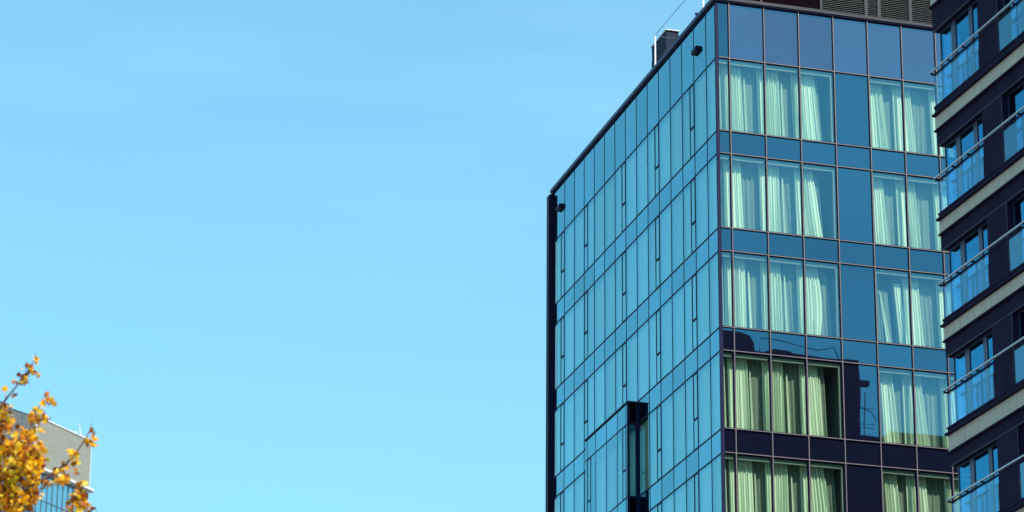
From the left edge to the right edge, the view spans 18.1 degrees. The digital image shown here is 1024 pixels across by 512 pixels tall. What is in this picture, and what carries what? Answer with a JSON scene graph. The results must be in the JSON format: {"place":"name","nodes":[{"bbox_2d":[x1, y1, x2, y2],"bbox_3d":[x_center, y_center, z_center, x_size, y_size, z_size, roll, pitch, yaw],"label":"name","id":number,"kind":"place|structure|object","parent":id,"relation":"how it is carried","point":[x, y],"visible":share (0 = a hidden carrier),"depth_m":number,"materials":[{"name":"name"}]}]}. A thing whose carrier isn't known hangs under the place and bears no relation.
{"place":"outdoors","nodes":[
{"label":"outdoors","id":0,"kind":"place"},
{"bbox_2d":[0,401,93,511],"bbox_3d":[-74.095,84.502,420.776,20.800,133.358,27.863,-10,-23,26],"label":"tower","id":1,"kind":"structure","parent":0,"point":[59,441],"depth_m":441.70,"materials":[{"name":"grey"}]},
{"bbox_2d":[0,0,708,511],"label":"sky","id":2,"kind":"structure","parent":0,"point":[275,255],"materials":[{"name":"blue"}]},
{"bbox_2d":[929,0,1023,511],"bbox_3d":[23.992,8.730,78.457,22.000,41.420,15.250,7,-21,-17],"label":"apartment block","id":3,"kind":"structure","parent":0,"point":[978,115],"depth_m":83.10,"materials":[{"name":"black brick"}]},
{"bbox_2d":[940,19,958,98],"bbox_3d":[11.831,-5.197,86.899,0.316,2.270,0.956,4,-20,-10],"label":"window","id":4,"kind":"structure","parent":3,"relation":"in","point":[948,36],"depth_m":86.97,"materials":[{"name":"blue"}]},
{"bbox_2d":[944,134,963,205],"bbox_3d":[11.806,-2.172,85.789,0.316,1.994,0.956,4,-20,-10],"label":"window","id":5,"kind":"structure","parent":3,"relation":"in","point":[953,150],"depth_m":85.85,"materials":[{"name":"blue"}]},
{"bbox_2d":[949,238,967,312],"bbox_3d":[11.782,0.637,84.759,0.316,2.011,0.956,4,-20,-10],"label":"window","id":6,"kind":"structure","parent":3,"relation":"in","point":[957,254],"depth_m":84.83,"materials":[{"name":"blue"}]},
{"bbox_2d":[953,347,972,421],"bbox_3d":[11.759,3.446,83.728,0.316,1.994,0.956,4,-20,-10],"label":"window","id":7,"kind":"structure","parent":3,"relation":"in","point":[962,361],"depth_m":83.78,"materials":[{"name":"blue"}]},
{"bbox_2d":[955,4,975,84],"bbox_3d":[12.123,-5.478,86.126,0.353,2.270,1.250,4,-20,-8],"label":"window","id":8,"kind":"structure","parent":3,"relation":"in","point":[964,22],"depth_m":86.06,"materials":[{"name":"blue"}]},
{"bbox_2d":[958,456,977,511],"bbox_3d":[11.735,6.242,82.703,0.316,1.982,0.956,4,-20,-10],"label":"window","id":9,"kind":"structure","parent":3,"relation":"in","point":[967,470],"depth_m":82.82,"materials":[{"name":"blue"}]},
{"bbox_2d":[960,120,980,192],"bbox_3d":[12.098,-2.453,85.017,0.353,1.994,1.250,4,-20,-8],"label":"window","id":10,"kind":"structure","parent":3,"relation":"in","point":[970,136],"depth_m":84.95,"materials":[{"name":"blue"}]},
{"bbox_2d":[965,226,985,300],"bbox_3d":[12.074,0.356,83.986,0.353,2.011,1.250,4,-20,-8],"label":"window","id":11,"kind":"structure","parent":3,"relation":"in","point":[974,241],"depth_m":83.91,"materials":[{"name":"blue"}]},
{"bbox_2d":[972,0,979,70],"bbox_3d":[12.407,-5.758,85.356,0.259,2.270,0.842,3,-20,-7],"label":"window","id":12,"kind":"structure","parent":3,"relation":"in","point":[974,3],"depth_m":85.48,"materials":[{"name":"blue"}]},
{"bbox_2d":[969,334,990,410],"bbox_3d":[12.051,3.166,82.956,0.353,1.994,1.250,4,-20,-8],"label":"window","id":13,"kind":"structure","parent":3,"relation":"in","point":[979,349],"depth_m":82.88,"materials":[{"name":"blue"}]},
{"bbox_2d":[977,116,984,179],"bbox_3d":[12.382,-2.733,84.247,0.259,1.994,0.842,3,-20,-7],"label":"window","id":14,"kind":"structure","parent":3,"relation":"in","point":[979,120],"depth_m":84.35,"materials":[{"name":"blue"}]},
{"bbox_2d":[974,446,995,511],"bbox_3d":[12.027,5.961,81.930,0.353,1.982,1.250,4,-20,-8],"label":"window","id":15,"kind":"structure","parent":3,"relation":"in","point":[984,461],"depth_m":81.86,"materials":[{"name":"blue"}]},
{"bbox_2d":[982,222,989,287],"bbox_3d":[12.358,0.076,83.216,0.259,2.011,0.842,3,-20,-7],"label":"window","id":16,"kind":"structure","parent":3,"relation":"in","point":[985,238],"depth_m":83.33,"materials":[{"name":"blue"}]},
{"bbox_2d":[987,331,994,398],"bbox_3d":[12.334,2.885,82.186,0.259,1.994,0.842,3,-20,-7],"label":"window","id":17,"kind":"structure","parent":3,"relation":"in","point":[990,347],"depth_m":82.30,"materials":[{"name":"blue"}]},
{"bbox_2d":[992,443,999,511],"bbox_3d":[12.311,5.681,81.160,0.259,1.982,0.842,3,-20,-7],"label":"window","id":18,"kind":"structure","parent":3,"relation":"in","point":[995,456],"depth_m":81.26,"materials":[{"name":"blue"}]},
{"bbox_2d":[1003,0,1023,45],"bbox_3d":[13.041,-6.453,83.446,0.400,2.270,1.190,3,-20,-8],"label":"window","id":19,"kind":"structure","parent":3,"relation":"in","point":[1010,21],"depth_m":83.45,"materials":[{"name":"blue"}]},
{"bbox_2d":[1007,82,1023,156],"bbox_3d":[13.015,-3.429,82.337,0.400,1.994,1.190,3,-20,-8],"label":"window","id":20,"kind":"structure","parent":3,"relation":"in","point":[1016,97],"depth_m":82.58,"materials":[{"name":"blue"}]},
{"bbox_2d":[1013,194,1023,266],"bbox_3d":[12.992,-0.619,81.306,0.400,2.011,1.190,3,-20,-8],"label":"window","id":21,"kind":"structure","parent":3,"relation":"in","point":[1018,205],"depth_m":81.66,"materials":[{"name":"blue"}]},
{"bbox_2d":[1018,309,1023,379],"bbox_3d":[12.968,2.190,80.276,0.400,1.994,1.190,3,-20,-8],"label":"window","id":22,"kind":"structure","parent":3,"relation":"in","point":[1021,314],"depth_m":80.81,"materials":[{"name":"blue"}]},
{"label":"ground","id":23,"kind":"structure","parent":0,"visible":0},
{"bbox_2d":[0,353,98,511],"bbox_3d":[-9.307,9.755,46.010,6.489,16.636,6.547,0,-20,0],"label":"maple tree","id":24,"kind":"object","parent":23,"relation":"on","point":[27,459],"visible":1,"depth_m":46.76,"materials":[{"name":"yellow plant"}]},
{"bbox_2d":[545,0,957,511],"bbox_3d":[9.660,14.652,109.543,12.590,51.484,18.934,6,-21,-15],"label":"glass tower","id":25,"kind":"structure","parent":23,"relation":"on","point":[600,315],"depth_m":107.02,"materials":[{"name":"blue glass"}]},
{"bbox_2d":[552,316,563,391],"bbox_3d":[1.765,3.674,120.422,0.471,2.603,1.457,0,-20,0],"label":"window","id":26,"kind":"structure","parent":25,"relation":"in","point":[558,330],"depth_m":120.45,"materials":[{"name":"blue glass"}]},
{"bbox_2d":[552,402,563,478],"bbox_3d":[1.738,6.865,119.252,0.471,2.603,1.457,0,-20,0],"label":"window","id":27,"kind":"structure","parent":25,"relation":"in","point":[558,416],"depth_m":119.28,"materials":[{"name":"blue glass"}]},
{"bbox_2d":[552,491,563,511],"bbox_3d":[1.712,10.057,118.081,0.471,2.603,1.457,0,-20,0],"label":"window","id":28,"kind":"structure","parent":25,"relation":"in","point":[558,503],"depth_m":118.29,"materials":[{"name":"blue glass"}]},
{"bbox_2d":[553,231,563,305],"bbox_3d":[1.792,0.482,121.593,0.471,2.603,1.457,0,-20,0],"label":"window","id":29,"kind":"structure","parent":25,"relation":"in","point":[558,246],"depth_m":121.63,"materials":[{"name":"blue glass"}]},
{"bbox_2d":[564,220,573,292],"bbox_3d":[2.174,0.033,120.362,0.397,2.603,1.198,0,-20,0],"label":"window","id":30,"kind":"structure","parent":25,"relation":"in","point":[569,232],"depth_m":120.36,"materials":[{"name":"blue glass"}]},
{"bbox_2d":[564,393,573,467],"bbox_3d":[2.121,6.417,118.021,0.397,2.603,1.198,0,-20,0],"label":"window","id":31,"kind":"structure","parent":25,"relation":"in","point":[569,403],"depth_m":118.03,"materials":[{"name":"blue glass"}]},
{"bbox_2d":[564,482,573,511],"bbox_3d":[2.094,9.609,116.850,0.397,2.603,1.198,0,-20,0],"label":"window","id":32,"kind":"structure","parent":25,"relation":"in","point":[569,491],"depth_m":117.08,"materials":[{"name":"blue glass"}]},
{"bbox_2d":[565,306,573,378],"bbox_3d":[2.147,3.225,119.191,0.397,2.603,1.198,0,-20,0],"label":"window","id":33,"kind":"structure","parent":25,"relation":"in","point":[569,316],"depth_m":119.16,"materials":[{"name":"blue glass"}]},
{"bbox_2d":[574,209,583,282],"bbox_3d":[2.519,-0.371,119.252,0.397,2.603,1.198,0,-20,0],"label":"window","id":34,"kind":"structure","parent":25,"relation":"in","point":[579,220],"depth_m":119.25,"materials":[{"name":"blue glass"}]},
{"bbox_2d":[574,295,583,369],"bbox_3d":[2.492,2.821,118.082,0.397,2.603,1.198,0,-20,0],"label":"window","id":35,"kind":"structure","parent":25,"relation":"in","point":[579,306],"depth_m":118.09,"materials":[{"name":"blue glass"}]},
{"bbox_2d":[574,383,583,458],"bbox_3d":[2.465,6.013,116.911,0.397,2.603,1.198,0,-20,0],"label":"window","id":36,"kind":"structure","parent":25,"relation":"in","point":[579,393],"depth_m":116.91,"materials":[{"name":"blue glass"}]},
{"bbox_2d":[574,473,583,511],"bbox_3d":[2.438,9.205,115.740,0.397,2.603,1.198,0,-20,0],"label":"window","id":37,"kind":"structure","parent":25,"relation":"in","point":[578,483],"depth_m":115.92,"materials":[{"name":"blue glass"}]},
{"bbox_2d":[584,472,584,511],"bbox_3d":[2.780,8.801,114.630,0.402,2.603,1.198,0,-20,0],"label":"window","id":38,"kind":"structure","parent":25,"relation":"in","point":[584,472],"depth_m":115.33,"materials":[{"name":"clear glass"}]},
{"bbox_2d":[584,198,593,271],"bbox_3d":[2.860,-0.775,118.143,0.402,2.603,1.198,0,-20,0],"label":"window","id":39,"kind":"structure","parent":25,"relation":"in","point":[589,208],"depth_m":118.15,"materials":[{"name":"blue glass"}]},
{"bbox_2d":[584,285,593,359],"bbox_3d":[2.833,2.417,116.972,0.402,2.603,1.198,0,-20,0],"label":"window","id":40,"kind":"structure","parent":25,"relation":"in","point":[589,295],"depth_m":117.00,"materials":[{"name":"blue glass"}]},
{"bbox_2d":[584,374,593,448],"bbox_3d":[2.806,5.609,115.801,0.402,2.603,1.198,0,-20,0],"label":"window","id":41,"kind":"structure","parent":25,"relation":"in","point":[589,383],"depth_m":115.89,"materials":[{"name":"blue glass"}]},
{"bbox_2d":[594,186,603,259],"bbox_3d":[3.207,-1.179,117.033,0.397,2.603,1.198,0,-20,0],"label":"window","id":42,"kind":"structure","parent":25,"relation":"in","point":[599,197],"depth_m":117.06,"materials":[{"name":"blue glass"}]},
{"bbox_2d":[595,274,604,348],"bbox_3d":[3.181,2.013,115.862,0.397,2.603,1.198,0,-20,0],"label":"window","id":43,"kind":"structure","parent":25,"relation":"in","point":[599,285],"depth_m":115.83,"materials":[{"name":"blue glass"}]},
{"bbox_2d":[595,364,604,429],"bbox_3d":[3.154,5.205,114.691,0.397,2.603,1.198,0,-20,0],"label":"window","id":44,"kind":"structure","parent":25,"relation":"in","point":[600,373],"depth_m":114.71,"materials":[{"name":"blue glass"}]},
{"bbox_2d":[604,174,614,250],"bbox_3d":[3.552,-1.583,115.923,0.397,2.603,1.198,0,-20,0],"label":"window","id":45,"kind":"structure","parent":25,"relation":"in","point":[609,218],"depth_m":115.92,"materials":[{"name":"blue glass"}]},
{"bbox_2d":[604,263,614,338],"bbox_3d":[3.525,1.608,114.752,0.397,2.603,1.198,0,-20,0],"label":"window","id":46,"kind":"structure","parent":25,"relation":"in","point":[609,276],"depth_m":114.76,"materials":[{"name":"blue glass"}]},
{"bbox_2d":[605,353,615,420],"bbox_3d":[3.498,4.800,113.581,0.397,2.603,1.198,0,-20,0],"label":"window","id":47,"kind":"structure","parent":25,"relation":"in","point":[610,402],"depth_m":113.68,"materials":[{"name":"blue glass"}]},
{"bbox_2d":[584,401,637,511],"bbox_3d":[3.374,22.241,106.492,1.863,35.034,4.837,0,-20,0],"label":"bay window","id":48,"kind":"structure","parent":25,"relation":"in","point":[607,449],"depth_m":111.26,"materials":[{"name":"blue glass"}]},
{"bbox_2d":[615,162,625,238],"bbox_3d":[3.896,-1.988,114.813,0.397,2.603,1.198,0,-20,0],"label":"window","id":49,"kind":"structure","parent":25,"relation":"in","point":[620,206],"depth_m":114.82,"materials":[{"name":"blue glass"}]},
{"bbox_2d":[615,250,625,327],"bbox_3d":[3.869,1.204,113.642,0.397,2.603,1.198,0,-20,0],"label":"window","id":50,"kind":"structure","parent":25,"relation":"in","point":[620,264],"depth_m":113.62,"materials":[{"name":"blue glass"}]},
{"bbox_2d":[615,342,625,409],"bbox_3d":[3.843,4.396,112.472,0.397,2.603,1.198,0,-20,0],"label":"window","id":51,"kind":"structure","parent":25,"relation":"in","point":[620,367],"depth_m":112.57,"materials":[{"name":"blue glass"}]},
{"bbox_2d":[625,150,636,226],"bbox_3d":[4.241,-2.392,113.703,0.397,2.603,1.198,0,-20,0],"label":"window","id":52,"kind":"structure","parent":25,"relation":"in","point":[630,164],"depth_m":113.70,"materials":[{"name":"blue glass"}]},
{"bbox_2d":[626,239,636,317],"bbox_3d":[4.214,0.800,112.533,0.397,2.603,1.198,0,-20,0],"label":"window","id":53,"kind":"structure","parent":25,"relation":"in","point":[631,253],"depth_m":112.54,"materials":[{"name":"blue glass"}]},
{"bbox_2d":[626,332,637,400],"bbox_3d":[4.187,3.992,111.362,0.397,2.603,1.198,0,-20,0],"label":"window","id":54,"kind":"structure","parent":25,"relation":"in","point":[632,342],"depth_m":111.51,"materials":[{"name":"blue glass"}]},
{"bbox_2d":[636,137,647,214],"bbox_3d":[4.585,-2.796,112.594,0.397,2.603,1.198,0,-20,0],"label":"window","id":55,"kind":"structure","parent":25,"relation":"in","point":[642,188],"depth_m":112.60,"materials":[{"name":"blue glass"}]},
{"bbox_2d":[637,228,647,305],"bbox_3d":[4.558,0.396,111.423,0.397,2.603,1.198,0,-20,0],"label":"window","id":56,"kind":"structure","parent":25,"relation":"in","point":[642,241],"depth_m":111.56,"materials":[{"name":"blue glass"}]},
{"bbox_2d":[647,123,658,202],"bbox_3d":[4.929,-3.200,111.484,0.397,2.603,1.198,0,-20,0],"label":"window","id":57,"kind":"structure","parent":25,"relation":"in","point":[653,138],"depth_m":111.53,"materials":[{"name":"blue glass"}]},
{"bbox_2d":[648,215,659,295],"bbox_3d":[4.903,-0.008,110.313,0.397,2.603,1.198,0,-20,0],"label":"window","id":58,"kind":"structure","parent":25,"relation":"in","point":[656,259],"depth_m":110.07,"materials":[{"name":"glass"}]},
{"bbox_2d":[654,35,655,64],"bbox_3d":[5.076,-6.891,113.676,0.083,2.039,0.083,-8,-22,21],"label":"lightning rod","id":59,"kind":"object","parent":25,"relation":"on","point":[655,48],"visible":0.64,"depth_m":113.83,"materials":[{"name":"white metal"}]},
{"bbox_2d":[655,0,684,37],"bbox_3d":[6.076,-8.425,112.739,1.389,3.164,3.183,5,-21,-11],"label":"rod wire","id":60,"kind":"object","parent":59,"relation":"attached to","point":[666,21],"visible":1,"depth_m":113.91,"materials":[{"name":"grey"}]},
{"bbox_2d":[649,404,661,479],"bbox_3d":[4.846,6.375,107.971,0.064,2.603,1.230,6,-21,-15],"label":"window","id":61,"kind":"structure","parent":25,"relation":"in","point":[658,450],"depth_m":107.78,"materials":[{"name":"glass"}]},
{"bbox_2d":[656,309,660,383],"bbox_3d":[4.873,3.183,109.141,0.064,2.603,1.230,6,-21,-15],"label":"window","id":62,"kind":"structure","parent":25,"relation":"in","point":[657,353],"depth_m":108.79,"materials":[{"name":"glass"}]},
{"bbox_2d":[659,119,670,176],"bbox_3d":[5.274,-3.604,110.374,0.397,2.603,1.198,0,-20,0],"label":"window","id":63,"kind":"structure","parent":25,"relation":"in","point":[660,123],"depth_m":111.07,"materials":[{"name":"blue glass"}]},
{"bbox_2d":[651,29,679,67],"bbox_3d":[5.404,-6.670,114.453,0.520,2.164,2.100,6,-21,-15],"label":"roof cabinet","id":64,"kind":"object","parent":25,"relation":"on","point":[663,43],"visible":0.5,"depth_m":114.01,"materials":[{"name":"grey"}]},
{"bbox_2d":[630,359,717,495],"bbox_3d":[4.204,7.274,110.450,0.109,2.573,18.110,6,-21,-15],"label":"window","id":65,"kind":"structure","parent":25,"relation":"hanging from","point":[705,421],"depth_m":106.51,"materials":[{"name":"glass"}]},
{"bbox_2d":[632,259,715,401],"bbox_3d":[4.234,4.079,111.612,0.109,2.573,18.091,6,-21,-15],"label":"curtain","id":66,"kind":"object","parent":25,"relation":"hanging from","point":[703,281],"visible":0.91,"depth_m":107.49,"materials":[{"name":"glass"}]},
{"bbox_2d":[642,162,714,301],"bbox_3d":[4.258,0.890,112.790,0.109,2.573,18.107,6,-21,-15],"label":"curtain","id":67,"kind":"object","parent":25,"relation":"hanging from","point":[702,201],"visible":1,"depth_m":108.19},
{"bbox_2d":[653,67,712,197],"bbox_3d":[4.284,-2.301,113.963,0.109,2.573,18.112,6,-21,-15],"label":"curtain","id":68,"kind":"object","parent":25,"relation":"hanging from","point":[701,127],"visible":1,"depth_m":108.88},
{"bbox_2d":[653,460,718,511],"bbox_3d":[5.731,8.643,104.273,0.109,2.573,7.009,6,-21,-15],"label":"window","id":69,"kind":"structure","parent":25,"relation":"hanging from","point":[706,492],"depth_m":103.28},
{"bbox_2d":[682,83,694,160],"bbox_3d":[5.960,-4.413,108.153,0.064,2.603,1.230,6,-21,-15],"label":"window","id":70,"kind":"structure","parent":25,"relation":"in","point":[692,85],"depth_m":108.01,"materials":[{"name":"glass"}]},
{"bbox_2d":[683,177,695,252],"bbox_3d":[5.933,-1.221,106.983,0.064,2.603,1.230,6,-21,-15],"label":"window","id":71,"kind":"structure","parent":25,"relation":"in","point":[693,179],"depth_m":106.79,"materials":[{"name":"blue glass"}]},
{"bbox_2d":[684,274,696,350],"bbox_3d":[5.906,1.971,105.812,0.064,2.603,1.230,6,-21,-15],"label":"window","id":72,"kind":"structure","parent":25,"relation":"in","point":[693,320],"depth_m":105.47,"materials":[{"name":"blue glass"}]},
{"bbox_2d":[685,372,697,449],"bbox_3d":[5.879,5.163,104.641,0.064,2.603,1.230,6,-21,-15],"label":"window","id":73,"kind":"structure","parent":25,"relation":"in","point":[694,419],"depth_m":104.37,"materials":[{"name":"blue glass"}]},
{"bbox_2d":[686,472,698,511],"bbox_3d":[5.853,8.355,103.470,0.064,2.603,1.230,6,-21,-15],"label":"window","id":74,"kind":"structure","parent":25,"relation":"in","point":[696,474],"depth_m":103.43,"materials":[{"name":"blue glass"}]},
{"bbox_2d":[691,45,698,55],"bbox_3d":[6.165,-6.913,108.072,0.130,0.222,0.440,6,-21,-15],"label":"wall lamp","id":75,"kind":"object","parent":25,"relation":"attached to","point":[695,50],"visible":1,"depth_m":107.95,"materials":[{"name":"black plastic"}]},
{"bbox_2d":[719,58,728,129],"bbox_3d":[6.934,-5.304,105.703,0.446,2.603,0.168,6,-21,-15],"label":"window","id":76,"kind":"structure","parent":25,"relation":"in","point":[723,61],"depth_m":105.96,"materials":[{"name":"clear glass"}]},
{"bbox_2d":[720,154,730,226],"bbox_3d":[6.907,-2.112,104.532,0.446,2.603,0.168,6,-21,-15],"label":"window","id":77,"kind":"structure","parent":25,"relation":"in","point":[722,156],"depth_m":104.83,"materials":[{"name":"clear glass"}]},
{"bbox_2d":[722,251,732,325],"bbox_3d":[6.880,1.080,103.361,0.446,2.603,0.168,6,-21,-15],"label":"window","id":78,"kind":"structure","parent":25,"relation":"in","point":[726,254],"depth_m":103.58,"materials":[{"name":"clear glass"}]},
{"bbox_2d":[723,351,733,427],"bbox_3d":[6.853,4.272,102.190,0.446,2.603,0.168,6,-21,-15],"label":"window","id":79,"kind":"structure","parent":25,"relation":"in","point":[729,354],"depth_m":102.47,"materials":[{"name":"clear glass"}]},
{"bbox_2d":[725,453,735,511],"bbox_3d":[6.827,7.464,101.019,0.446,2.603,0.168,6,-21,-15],"label":"window","id":80,"kind":"structure","parent":25,"relation":"in","point":[730,456],"depth_m":101.35,"materials":[{"name":"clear glass"}]},
{"bbox_2d":[730,59,764,133],"bbox_3d":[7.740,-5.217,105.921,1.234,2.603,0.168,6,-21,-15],"label":"window","id":81,"kind":"structure","parent":25,"relation":"in","point":[732,62],"depth_m":106.27,"materials":[{"name":"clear glass"}]},
{"bbox_2d":[732,155,766,230],"bbox_3d":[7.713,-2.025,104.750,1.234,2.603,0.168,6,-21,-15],"label":"window","id":82,"kind":"structure","parent":25,"relation":"in","point":[738,158],"depth_m":105.11,"materials":[{"name":"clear glass"}]},
{"bbox_2d":[734,253,768,329],"bbox_3d":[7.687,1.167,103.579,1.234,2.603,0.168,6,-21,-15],"label":"window","id":83,"kind":"structure","parent":25,"relation":"in","point":[736,255],"depth_m":103.93,"materials":[{"name":"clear glass"}]},
{"bbox_2d":[735,352,770,430],"bbox_3d":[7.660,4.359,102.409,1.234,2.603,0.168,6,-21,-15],"label":"window","id":84,"kind":"structure","parent":25,"relation":"in","point":[739,355],"depth_m":102.76,"materials":[{"name":"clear glass"}]},
{"bbox_2d":[737,454,772,511],"bbox_3d":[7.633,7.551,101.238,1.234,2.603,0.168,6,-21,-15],"label":"window","id":85,"kind":"structure","parent":25,"relation":"in","point":[740,457],"depth_m":101.60,"materials":[{"name":"clear glass"}]},
{"bbox_2d":[712,64,821,140],"bbox_3d":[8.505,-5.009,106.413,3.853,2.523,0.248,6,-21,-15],"label":"curtain","id":86,"kind":"object","parent":25,"relation":"hanging from","point":[747,101],"visible":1,"depth_m":106.44,"materials":[{"name":"fabric"}]},
{"bbox_2d":[714,159,822,236],"bbox_3d":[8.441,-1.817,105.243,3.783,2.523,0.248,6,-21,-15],"label":"curtain","id":87,"kind":"object","parent":25,"relation":"hanging from","point":[784,201],"visible":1,"depth_m":105.27,"materials":[{"name":"fabric"}]},
{"bbox_2d":[717,356,826,436],"bbox_3d":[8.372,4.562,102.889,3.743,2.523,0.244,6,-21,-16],"label":"curtain","id":88,"kind":"object","parent":25,"relation":"hanging from","point":[752,397],"visible":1,"depth_m":102.92,"materials":[{"name":"fabric"}]},
{"bbox_2d":[715,256,832,336],"bbox_3d":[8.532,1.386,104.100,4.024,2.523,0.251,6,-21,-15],"label":"curtain","id":89,"kind":"object","parent":25,"relation":"hanging from","point":[750,288],"visible":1,"depth_m":104.13,"materials":[{"name":"fabric"}]},
{"bbox_2d":[718,458,836,511],"bbox_3d":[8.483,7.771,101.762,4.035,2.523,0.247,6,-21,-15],"label":"curtain","id":90,"kind":"object","parent":25,"relation":"hanging from","point":[790,487],"visible":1,"depth_m":101.90,"materials":[{"name":"fabric"}]},
{"bbox_2d":[765,64,799,138],"bbox_3d":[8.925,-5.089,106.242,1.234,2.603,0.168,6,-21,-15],"label":"window","id":91,"kind":"structure","parent":25,"relation":"in","point":[771,67],"depth_m":106.61,"materials":[{"name":"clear glass"}]},
{"bbox_2d":[767,159,801,234],"bbox_3d":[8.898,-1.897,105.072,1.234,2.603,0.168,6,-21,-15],"label":"window","id":92,"kind":"structure","parent":25,"relation":"in","point":[772,162],"depth_m":105.44,"materials":[{"name":"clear glass"}]},
{"bbox_2d":[770,257,804,333],"bbox_3d":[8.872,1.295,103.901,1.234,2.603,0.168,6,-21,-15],"label":"window","id":93,"kind":"structure","parent":25,"relation":"in","point":[772,259],"depth_m":104.24,"materials":[{"name":"clear glass"}]},
{"bbox_2d":[772,356,806,434],"bbox_3d":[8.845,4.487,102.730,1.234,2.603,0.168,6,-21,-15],"label":"window","id":94,"kind":"structure","parent":25,"relation":"in","point":[778,359],"depth_m":103.08,"materials":[{"name":"clear glass"}]},
{"bbox_2d":[774,458,808,511],"bbox_3d":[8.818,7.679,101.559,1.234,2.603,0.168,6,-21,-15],"label":"window","id":95,"kind":"structure","parent":25,"relation":"in","point":[776,460],"depth_m":101.94,"materials":[{"name":"clear glass"}]},
{"bbox_2d":[800,68,834,142],"bbox_3d":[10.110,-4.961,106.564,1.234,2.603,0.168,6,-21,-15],"label":"window","id":96,"kind":"structure","parent":25,"relation":"in","point":[802,71],"depth_m":106.87,"materials":[{"name":"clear glass"}]},
{"bbox_2d":[803,163,837,238],"bbox_3d":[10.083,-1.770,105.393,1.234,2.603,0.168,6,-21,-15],"label":"window","id":97,"kind":"structure","parent":25,"relation":"in","point":[805,166],"depth_m":105.67,"materials":[{"name":"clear glass"}]},
{"bbox_2d":[805,260,840,337],"bbox_3d":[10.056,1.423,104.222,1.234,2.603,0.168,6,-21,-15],"label":"window","id":98,"kind":"structure","parent":25,"relation":"in","point":[808,263],"depth_m":104.49,"materials":[{"name":"clear glass"}]},
{"bbox_2d":[808,360,842,437],"bbox_3d":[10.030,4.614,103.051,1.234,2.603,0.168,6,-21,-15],"label":"window","id":99,"kind":"structure","parent":25,"relation":"in","point":[810,362],"depth_m":103.33,"materials":[{"name":"clear glass"}]},
{"bbox_2d":[810,461,845,511],"bbox_3d":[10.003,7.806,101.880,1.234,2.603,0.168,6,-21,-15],"label":"window","id":100,"kind":"structure","parent":25,"relation":"in","point":[840,467],"depth_m":102.22,"materials":[{"name":"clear glass"}]},
{"bbox_2d":[869,77,903,150],"bbox_3d":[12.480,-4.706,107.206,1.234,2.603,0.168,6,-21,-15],"label":"window","id":101,"kind":"structure","parent":25,"relation":"in","point":[873,80],"depth_m":107.55,"materials":[{"name":"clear glass"}]},
{"bbox_2d":[873,172,907,246],"bbox_3d":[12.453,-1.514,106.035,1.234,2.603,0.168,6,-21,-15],"label":"window","id":102,"kind":"structure","parent":25,"relation":"in","point":[881,175],"depth_m":106.37,"materials":[{"name":"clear glass"}]},
{"bbox_2d":[876,268,910,344],"bbox_3d":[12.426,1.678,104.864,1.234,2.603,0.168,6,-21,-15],"label":"window","id":103,"kind":"structure","parent":25,"relation":"in","point":[880,271],"depth_m":105.19,"materials":[{"name":"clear glass"}]},
{"bbox_2d":[879,367,914,444],"bbox_3d":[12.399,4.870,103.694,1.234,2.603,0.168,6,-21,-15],"label":"window","id":104,"kind":"structure","parent":25,"relation":"in","point":[887,370],"depth_m":104.01,"materials":[{"name":"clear glass"}]},
{"bbox_2d":[882,468,916,511],"bbox_3d":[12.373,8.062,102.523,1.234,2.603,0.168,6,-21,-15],"label":"window","id":105,"kind":"structure","parent":25,"relation":"in","point":[891,471],"depth_m":102.90,"materials":[{"name":"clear glass"}]},
{"bbox_2d":[870,83,944,155],"bbox_3d":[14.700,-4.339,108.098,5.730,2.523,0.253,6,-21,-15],"label":"curtain","id":106,"kind":"object","parent":25,"relation":"hanging from","point":[886,119],"visible":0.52,"depth_m":107.71,"materials":[{"name":"fabric"}]},
{"bbox_2d":[873,178,946,250],"bbox_3d":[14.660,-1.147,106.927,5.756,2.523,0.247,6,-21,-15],"label":"curtain","id":107,"kind":"object","parent":25,"relation":"hanging from","point":[890,216],"visible":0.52,"depth_m":106.55,"materials":[{"name":"fabric"}]},
{"bbox_2d":[877,276,950,347],"bbox_3d":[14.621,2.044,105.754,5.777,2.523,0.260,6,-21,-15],"label":"curtain","id":108,"kind":"object","parent":25,"relation":"hanging from","point":[927,309],"visible":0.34,"depth_m":105.39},
{"bbox_2d":[880,373,955,447],"bbox_3d":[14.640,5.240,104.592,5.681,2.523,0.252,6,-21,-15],"label":"curtain","id":109,"kind":"object","parent":25,"relation":"hanging from","point":[897,410],"visible":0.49,"depth_m":104.20,"materials":[{"name":"fabric"}]},
{"bbox_2d":[904,82,937,154],"bbox_3d":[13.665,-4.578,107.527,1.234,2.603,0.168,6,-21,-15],"label":"window","id":110,"kind":"structure","parent":25,"relation":"in","point":[906,84],"depth_m":107.92,"materials":[{"name":"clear glass"}]},
{"bbox_2d":[883,474,959,511],"bbox_3d":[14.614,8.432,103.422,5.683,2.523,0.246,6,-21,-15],"label":"curtain","id":111,"kind":"object","parent":25,"relation":"hanging from","point":[900,493],"visible":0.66,"depth_m":103.23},
{"bbox_2d":[907,176,940,250],"bbox_3d":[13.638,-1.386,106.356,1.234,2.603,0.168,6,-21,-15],"label":"window","id":112,"kind":"structure","parent":25,"relation":"in","point":[915,179],"depth_m":106.74,"materials":[{"name":"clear glass"}]},
{"bbox_2d":[911,272,944,347],"bbox_3d":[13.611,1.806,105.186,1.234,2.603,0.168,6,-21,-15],"label":"window","id":113,"kind":"structure","parent":25,"relation":"in","point":[917,275],"depth_m":105.57,"materials":[{"name":"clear glass"}]},
{"bbox_2d":[914,370,949,447],"bbox_3d":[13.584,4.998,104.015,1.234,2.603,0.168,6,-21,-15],"label":"window","id":114,"kind":"structure","parent":25,"relation":"in","point":[917,373],"depth_m":104.37,"materials":[{"name":"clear glass"}]},
{"bbox_2d":[918,471,952,511],"bbox_3d":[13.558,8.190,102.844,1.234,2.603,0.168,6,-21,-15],"label":"window","id":115,"kind":"structure","parent":25,"relation":"in","point":[924,474],"depth_m":103.23,"materials":[{"name":"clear glass"}]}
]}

